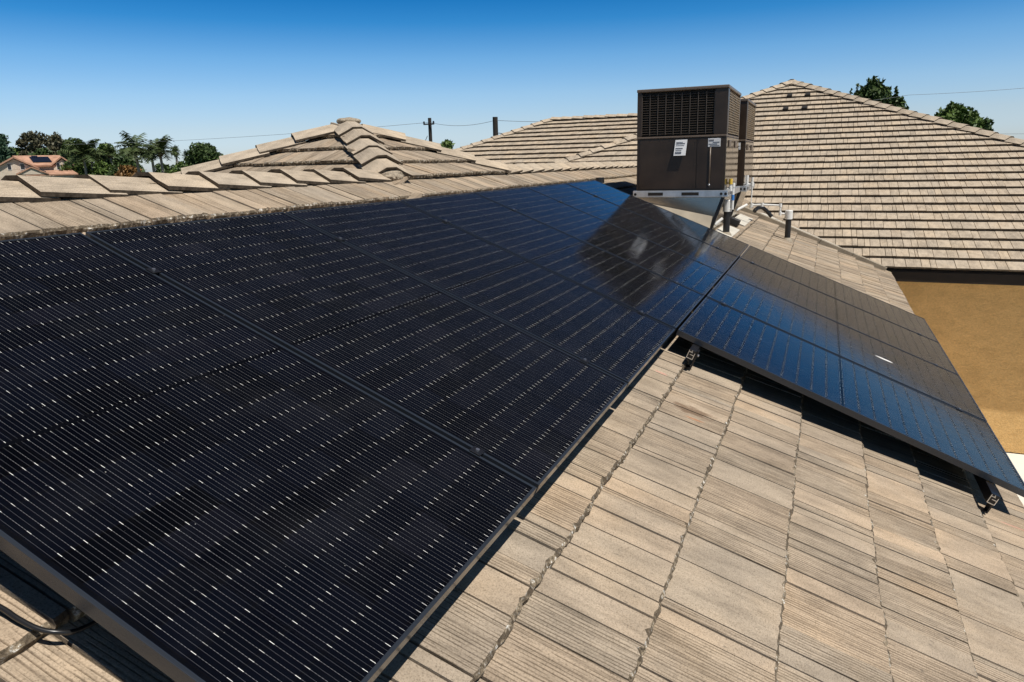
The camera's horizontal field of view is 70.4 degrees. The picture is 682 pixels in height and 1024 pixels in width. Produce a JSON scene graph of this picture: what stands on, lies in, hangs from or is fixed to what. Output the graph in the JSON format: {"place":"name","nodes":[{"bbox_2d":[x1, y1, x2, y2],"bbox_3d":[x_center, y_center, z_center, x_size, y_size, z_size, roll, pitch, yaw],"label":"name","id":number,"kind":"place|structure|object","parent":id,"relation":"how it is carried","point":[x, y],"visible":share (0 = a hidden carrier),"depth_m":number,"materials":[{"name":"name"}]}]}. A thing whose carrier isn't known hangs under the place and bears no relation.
{"place":"outdoors","nodes":[
{"label":"outdoors","id":0,"kind":"place"},
{"bbox_2d":[0,0,1023,171],"label":"sky","id":1,"kind":"structure","parent":0,"point":[187,71],"materials":[{"name":"blue"}]},
{"bbox_2d":[873,88,1020,100],"bbox_3d":[35.579,-20.557,59.696,38.002,1.826,0.025,4,15,22],"label":"overhead wire","id":2,"kind":"object","parent":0,"point":[945,93],"visible":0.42,"depth_m":59.71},
{"bbox_2d":[1006,452,1023,505],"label":"patio","id":3,"kind":"structure","parent":0,"point":[1017,460],"depth_m":11.28,"materials":[{"name":"concrete"}]},
{"label":"ground","id":4,"kind":"structure","parent":0,"visible":0},
{"bbox_2d":[0,134,16,162],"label":"conifer tree","id":5,"kind":"object","parent":4,"relation":"on","point":[6,152],"visible":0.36,"depth_m":141.19,"materials":[{"name":"green plant"}]},
{"bbox_2d":[8,146,25,155],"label":"broad tree","id":6,"kind":"object","parent":4,"relation":"on","point":[15,149],"visible":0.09,"depth_m":145.64,"materials":[{"name":"green plant"}]},
{"bbox_2d":[15,132,34,155],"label":"eucalyptus tree","id":7,"kind":"object","parent":4,"relation":"on","point":[22,142],"visible":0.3,"depth_m":145.60,"materials":[{"name":"green plant"}]},
{"bbox_2d":[25,130,49,154],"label":"eucalyptus tree","id":8,"kind":"object","parent":4,"relation":"on","point":[36,140],"visible":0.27,"depth_m":144.12,"materials":[{"name":"green plant"}]},
{"bbox_2d":[0,155,77,179],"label":"terracotta house","id":9,"kind":"structure","parent":4,"relation":"on","point":[40,165],"depth_m":117.52,"materials":[{"name":"beige paint"}]},
{"bbox_2d":[7,163,11,169],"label":"window","id":10,"kind":"structure","parent":9,"relation":"in","point":[9,167],"depth_m":114.33,"materials":[{"name":"grey glass"}]},
{"bbox_2d":[19,163,24,169],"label":"window","id":11,"kind":"structure","parent":9,"relation":"in","point":[22,166],"depth_m":115.28,"materials":[{"name":"grey glass"}]},
{"bbox_2d":[56,162,60,169],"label":"window","id":12,"kind":"structure","parent":9,"relation":"in","point":[58,166],"depth_m":119.34,"materials":[{"name":"grey glass"}]},
{"bbox_2d":[27,147,54,154],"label":"broad tree","id":13,"kind":"object","parent":4,"relation":"on","point":[42,151],"visible":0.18,"depth_m":139.87,"materials":[{"name":"green plant"}]},
{"bbox_2d":[47,131,64,154],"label":"eucalyptus tree","id":14,"kind":"object","parent":4,"relation":"on","point":[55,142],"visible":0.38,"depth_m":142.08,"materials":[{"name":"green plant"}]},
{"bbox_2d":[57,137,74,158],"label":"dark tree","id":15,"kind":"object","parent":4,"relation":"on","point":[63,146],"visible":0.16,"depth_m":138.14,"materials":[{"name":"green plant"}]},
{"bbox_2d":[58,159,84,175],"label":"shrub","id":16,"kind":"object","parent":4,"relation":"on","point":[75,168],"visible":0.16,"depth_m":120.20,"materials":[{"name":"green plant"}]},
{"bbox_2d":[66,138,82,170],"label":"broad tree","id":17,"kind":"object","parent":4,"relation":"on","point":[80,140],"visible":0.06,"depth_m":130.19,"materials":[{"name":"green plant"}]},
{"bbox_2d":[55,139,104,174],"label":"palm tree","id":18,"kind":"object","parent":4,"relation":"on","point":[86,152],"visible":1,"depth_m":112.31,"materials":[{"name":"green plant"}]},
{"bbox_2d":[75,153,93,174],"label":"shrub","id":19,"kind":"object","parent":4,"relation":"on","point":[82,167],"visible":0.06,"depth_m":126.63,"materials":[{"name":"green plant"}]},
{"bbox_2d":[78,140,108,171],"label":"palm tree","id":20,"kind":"object","parent":4,"relation":"on","point":[93,153],"visible":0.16,"depth_m":120.51,"materials":[{"name":"green plant"}]},
{"bbox_2d":[81,152,109,174],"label":"shrub","id":21,"kind":"object","parent":4,"relation":"on","point":[107,160],"visible":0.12,"depth_m":121.84,"materials":[{"name":"green plant"}]},
{"bbox_2d":[88,160,112,174],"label":"shrub","id":22,"kind":"object","parent":4,"relation":"on","point":[98,169],"visible":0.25,"depth_m":119.42,"materials":[{"name":"green plant"}]},
{"bbox_2d":[95,142,116,161],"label":"broad tree","id":23,"kind":"object","parent":4,"relation":"on","point":[100,146],"visible":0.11,"depth_m":129.11,"materials":[{"name":"green plant"}]},
{"bbox_2d":[102,144,118,164],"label":"palm tree","id":24,"kind":"object","parent":4,"relation":"on","point":[109,152],"visible":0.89,"depth_m":121.40,"materials":[{"name":"green plant"}]},
{"bbox_2d":[104,153,144,175],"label":"shrub","id":25,"kind":"object","parent":4,"relation":"on","point":[118,161],"visible":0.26,"depth_m":114.97,"materials":[{"name":"green plant"}]},
{"bbox_2d":[112,146,142,168],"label":"broad tree","id":26,"kind":"object","parent":4,"relation":"on","point":[132,157],"visible":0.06,"depth_m":129.60,"materials":[{"name":"green plant"}]},
{"bbox_2d":[115,164,142,176],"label":"shrub","id":27,"kind":"object","parent":4,"relation":"on","point":[127,170],"visible":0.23,"depth_m":112.20,"materials":[{"name":"brown plant"}]},
{"bbox_2d":[111,131,151,171],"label":"palm tree","id":28,"kind":"object","parent":4,"relation":"on","point":[135,149],"visible":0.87,"depth_m":101.15,"materials":[{"name":"green plant"}]},
{"bbox_2d":[135,140,166,171],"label":"palm tree","id":29,"kind":"object","parent":4,"relation":"on","point":[153,168],"visible":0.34,"depth_m":101.77,"materials":[{"name":"green plant"}]},
{"bbox_2d":[141,135,179,172],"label":"palm tree","id":30,"kind":"object","parent":4,"relation":"on","point":[159,148],"visible":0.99,"depth_m":99.89,"materials":[{"name":"green plant"}]},
{"bbox_2d":[154,163,174,172],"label":"shrub","id":31,"kind":"object","parent":4,"relation":"on","point":[158,168],"visible":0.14,"depth_m":113.54,"materials":[{"name":"green plant"}]},
{"bbox_2d":[168,161,182,172],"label":"shrub","id":32,"kind":"object","parent":4,"relation":"on","point":[176,168],"visible":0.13,"depth_m":110.41,"materials":[{"name":"green plant"}]},
{"bbox_2d":[170,145,181,163],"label":"palm tree","id":33,"kind":"object","parent":4,"relation":"on","point":[175,146],"visible":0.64,"depth_m":124.93,"materials":[{"name":"green plant"}]},
{"bbox_2d":[181,149,188,158],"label":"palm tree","id":34,"kind":"object","parent":4,"relation":"on","point":[184,154],"visible":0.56,"depth_m":124.04,"materials":[{"name":"green plant"}]},
{"bbox_2d":[179,141,223,171],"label":"round tree","id":35,"kind":"object","parent":4,"relation":"on","point":[202,152],"visible":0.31,"depth_m":89.51,"materials":[{"name":"green plant"}]},
{"bbox_2d":[423,118,433,141],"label":"utility pole","id":36,"kind":"object","parent":4,"relation":"on","point":[429,124],"visible":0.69,"depth_m":67.28,"materials":[{"name":"brown wood"}]},
{"bbox_2d":[64,120,539,144],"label":"overhead wire","id":37,"kind":"object","parent":36,"relation":"attached to","point":[380,126],"visible":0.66,"depth_m":68.75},
{"bbox_2d":[440,139,454,148],"bbox_3d":[-4.617,-10.919,51.537,2.096,6.634,2.087,-14,18,-42],"label":"leafy tree","id":38,"kind":"object","parent":4,"relation":"on","point":[447,143],"visible":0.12,"depth_m":50.58,"materials":[{"name":"green plant"}]},
{"bbox_2d":[493,117,500,135],"bbox_3d":[-1.035,-13.307,57.246,0.822,8.400,0.460,4,15,22],"label":"utility pole","id":39,"kind":"object","parent":4,"relation":"on","point":[495,126],"visible":0.29,"depth_m":56.35,"materials":[{"name":"brown wood"}]},
{"bbox_2d":[0,79,1023,681],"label":"tiled house","id":40,"kind":"structure","parent":4,"relation":"on","point":[710,517],"depth_m":3.08,"materials":[{"name":"tile"}]},
{"bbox_2d":[0,604,97,634],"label":"power cable","id":41,"kind":"object","parent":40,"relation":"on","point":[11,614],"visible":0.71,"depth_m":1.32,"materials":[{"name":"black rubber"}]},
{"bbox_2d":[145,195,596,275],"bbox_3d":[-0.227,-0.776,4.851,0.088,0.164,7.323,27,22,15],"label":"mounting rail","id":42,"kind":"object","parent":40,"relation":"attached to","point":[152,270],"visible":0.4,"depth_m":2.47,"materials":[{"name":"metal"}]},
{"bbox_2d":[0,232,536,681],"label":"solar panel","id":43,"kind":"object","parent":42,"relation":"attached to","point":[193,488],"visible":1,"depth_m":1.66,"materials":[{"name":"black glass"}]},
{"bbox_2d":[85,212,627,493],"bbox_3d":[-0.519,-0.091,2.792,1.840,0.034,1.040,27,22,15],"label":"solar panel","id":44,"kind":"object","parent":42,"relation":"attached to","point":[526,407],"visible":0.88,"depth_m":2.65,"materials":[{"name":"black glass"}]},
{"bbox_2d":[469,247,719,455],"bbox_3d":[0.889,-0.214,4.511,0.088,0.164,7.323,27,22,15],"label":"mounting rail","id":45,"kind":"object","parent":40,"relation":"attached to","point":[477,451],"visible":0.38,"depth_m":2.13,"materials":[{"name":"metal"}]},
{"bbox_2d":[285,200,674,387],"bbox_3d":[-0.109,-0.331,3.740,1.840,0.033,1.040,27,22,15],"label":"solar panel","id":46,"kind":"object","parent":45,"relation":"attached to","point":[607,335],"visible":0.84,"depth_m":3.63,"materials":[{"name":"black glass"}]},
{"bbox_2d":[400,192,704,331],"bbox_3d":[0.302,-0.574,4.686,1.840,0.033,1.040,27,22,15],"label":"solar panel","id":47,"kind":"object","parent":45,"relation":"attached to","point":[661,299],"visible":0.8,"depth_m":4.60,"materials":[{"name":"black glass"}]},
{"bbox_2d":[475,187,723,298],"bbox_3d":[0.712,-0.815,5.634,1.840,0.033,1.040,27,22,15],"label":"solar panel","id":48,"kind":"object","parent":45,"relation":"attached to","point":[673,266],"visible":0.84,"depth_m":5.57,"materials":[{"name":"black glass"}]},
{"bbox_2d":[528,183,737,274],"bbox_3d":[1.122,-1.054,6.582,1.840,0.033,1.040,27,22,15],"label":"solar panel","id":49,"kind":"object","parent":45,"relation":"attached to","point":[657,233],"visible":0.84,"depth_m":6.53,"materials":[{"name":"black glass"}]},
{"bbox_2d":[566,180,748,257],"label":"solar panel","id":50,"kind":"object","parent":45,"relation":"attached to","point":[690,228],"visible":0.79,"depth_m":7.48,"materials":[{"name":"black glass"}]},
{"bbox_2d":[596,177,603,182],"bbox_3d":[1.064,-1.901,8.774,0.110,0.150,0.110,4,15,22],"label":"pipe stub","id":51,"kind":"object","parent":40,"relation":"on","point":[600,179],"visible":0.55,"depth_m":8.72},
{"bbox_2d":[637,196,739,236],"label":"roof curb","id":52,"kind":"structure","parent":40,"relation":"on","point":[708,212],"depth_m":8.63,"materials":[{"name":"metal"}]},
{"bbox_2d":[633,84,741,196],"bbox_3d":[2.227,-2.472,9.054,1.119,1.265,1.342,4,15,22],"label":"air conditioner","id":53,"kind":"object","parent":52,"relation":"on","point":[687,141],"visible":0.99,"depth_m":8.51,"materials":[{"name":"brown metal"}]},
{"bbox_2d":[715,179,734,225],"bbox_3d":[2.549,-1.674,8.743,0.258,0.548,0.091,-5,14,-13],"label":"drain line","id":54,"kind":"object","parent":53,"relation":"attached to","point":[731,185],"visible":0.88,"depth_m":8.71,"materials":[{"name":"white plastic"}]},
{"bbox_2d":[685,262,753,369],"bbox_3d":[1.773,-0.409,5.777,0.088,0.163,4.288,27,22,15],"label":"mounting rail","id":55,"kind":"object","parent":40,"relation":"attached to","point":[693,351],"visible":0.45,"depth_m":3.89,"materials":[{"name":"metal"}]},
{"bbox_2d":[723,200,731,235],"bbox_3d":[2.619,-1.483,8.846,0.166,0.471,0.170,4,15,22],"label":"vent pipe","id":56,"kind":"object","parent":40,"relation":"on","point":[726,215],"visible":0.71,"depth_m":8.81,"materials":[{"name":"black plastic"}]},
{"bbox_2d":[730,216,740,226],"bbox_3d":[3.031,-1.679,10.078,0.300,0.142,0.530,4,15,22],"label":"roof vent","id":57,"kind":"object","parent":40,"relation":"on","point":[734,221],"visible":0.64,"depth_m":9.82,"materials":[{"name":"black metal"}]},
{"bbox_2d":[730,191,751,225],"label":"roof curb","id":58,"kind":"structure","parent":40,"relation":"on","point":[739,197],"depth_m":10.72,"materials":[{"name":"metal"}]},
{"bbox_2d":[736,98,755,191],"bbox_3d":[2.995,-2.886,10.764,1.119,1.265,1.342,4,15,22],"label":"air conditioner","id":59,"kind":"object","parent":58,"relation":"on","point":[746,137],"visible":0.3,"depth_m":10.13,"materials":[{"name":"brown metal"}]},
{"bbox_2d":[735,175,784,214],"bbox_3d":[3.578,-2.099,10.456,0.783,0.572,0.268,-2,14,-2],"label":"drain line","id":60,"kind":"object","parent":59,"relation":"attached to","point":[761,204],"visible":0.96,"depth_m":10.47,"materials":[{"name":"white plastic"}]},
{"bbox_2d":[753,206,772,217],"bbox_3d":[3.817,-1.968,11.063,0.356,0.195,0.111,-5,14,-16],"label":"black hose","id":61,"kind":"object","parent":40,"relation":"on","point":[765,210],"visible":0.91,"depth_m":11.06,"materials":[{"name":"black rubber"}]},
{"bbox_2d":[784,210,792,241],"bbox_3d":[3.983,-1.647,10.463,0.166,0.477,0.170,4,15,22],"label":"vent pipe","id":62,"kind":"object","parent":40,"relation":"on","point":[788,215],"visible":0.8,"depth_m":10.42,"materials":[{"name":"black plastic"}]},
{"bbox_2d":[918,333,999,513],"bbox_3d":[3.099,0.264,5.357,0.088,0.164,4.318,27,22,15],"label":"mounting rail","id":63,"kind":"object","parent":40,"relation":"attached to","point":[990,494],"visible":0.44,"depth_m":3.49,"materials":[{"name":"metal"}]},
{"bbox_2d":[740,246,937,341],"bbox_3d":[3.129,-0.491,7.042,1.840,0.034,1.040,27,22,15],"label":"solar panel","id":64,"kind":"object","parent":63,"relation":"attached to","point":[846,294],"visible":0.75,"depth_m":6.99,"materials":[{"name":"black glass"}]},
{"bbox_2d":[726,258,958,374],"bbox_3d":[2.719,-0.251,6.094,1.840,0.033,1.040,27,22,15],"label":"solar panel","id":65,"kind":"object","parent":63,"relation":"attached to","point":[866,323],"visible":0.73,"depth_m":6.04,"materials":[{"name":"black glass"}]},
{"bbox_2d":[706,274,986,421],"bbox_3d":[2.310,-0.012,5.146,1.840,0.034,1.040,27,22,15],"label":"solar panel","id":66,"kind":"object","parent":63,"relation":"attached to","point":[936,382],"visible":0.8,"depth_m":5.07,"materials":[{"name":"black glass"}]},
{"bbox_2d":[676,297,1023,496],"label":"solar panel","id":67,"kind":"object","parent":63,"relation":"attached to","point":[945,432],"visible":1,"depth_m":4.05,"materials":[{"name":"blue glass"}]},
{"bbox_2d":[849,75,899,106],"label":"upright tree","id":68,"kind":"object","parent":4,"relation":"on","point":[874,89],"visible":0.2,"depth_m":69.41,"materials":[{"name":"green plant"}]},
{"bbox_2d":[893,94,909,109],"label":"upright tree","id":69,"kind":"object","parent":4,"relation":"on","point":[901,102],"visible":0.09,"depth_m":69.19,"materials":[{"name":"green plant"}]},
{"bbox_2d":[934,100,984,127],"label":"rounded tree","id":70,"kind":"object","parent":4,"relation":"on","point":[958,112],"visible":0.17,"depth_m":67.23,"materials":[{"name":"green plant"}]},
{"bbox_2d":[981,117,993,130],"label":"rounded tree","id":71,"kind":"object","parent":4,"relation":"on","point":[987,125],"visible":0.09,"depth_m":67.03,"materials":[{"name":"green plant"}]}
]}

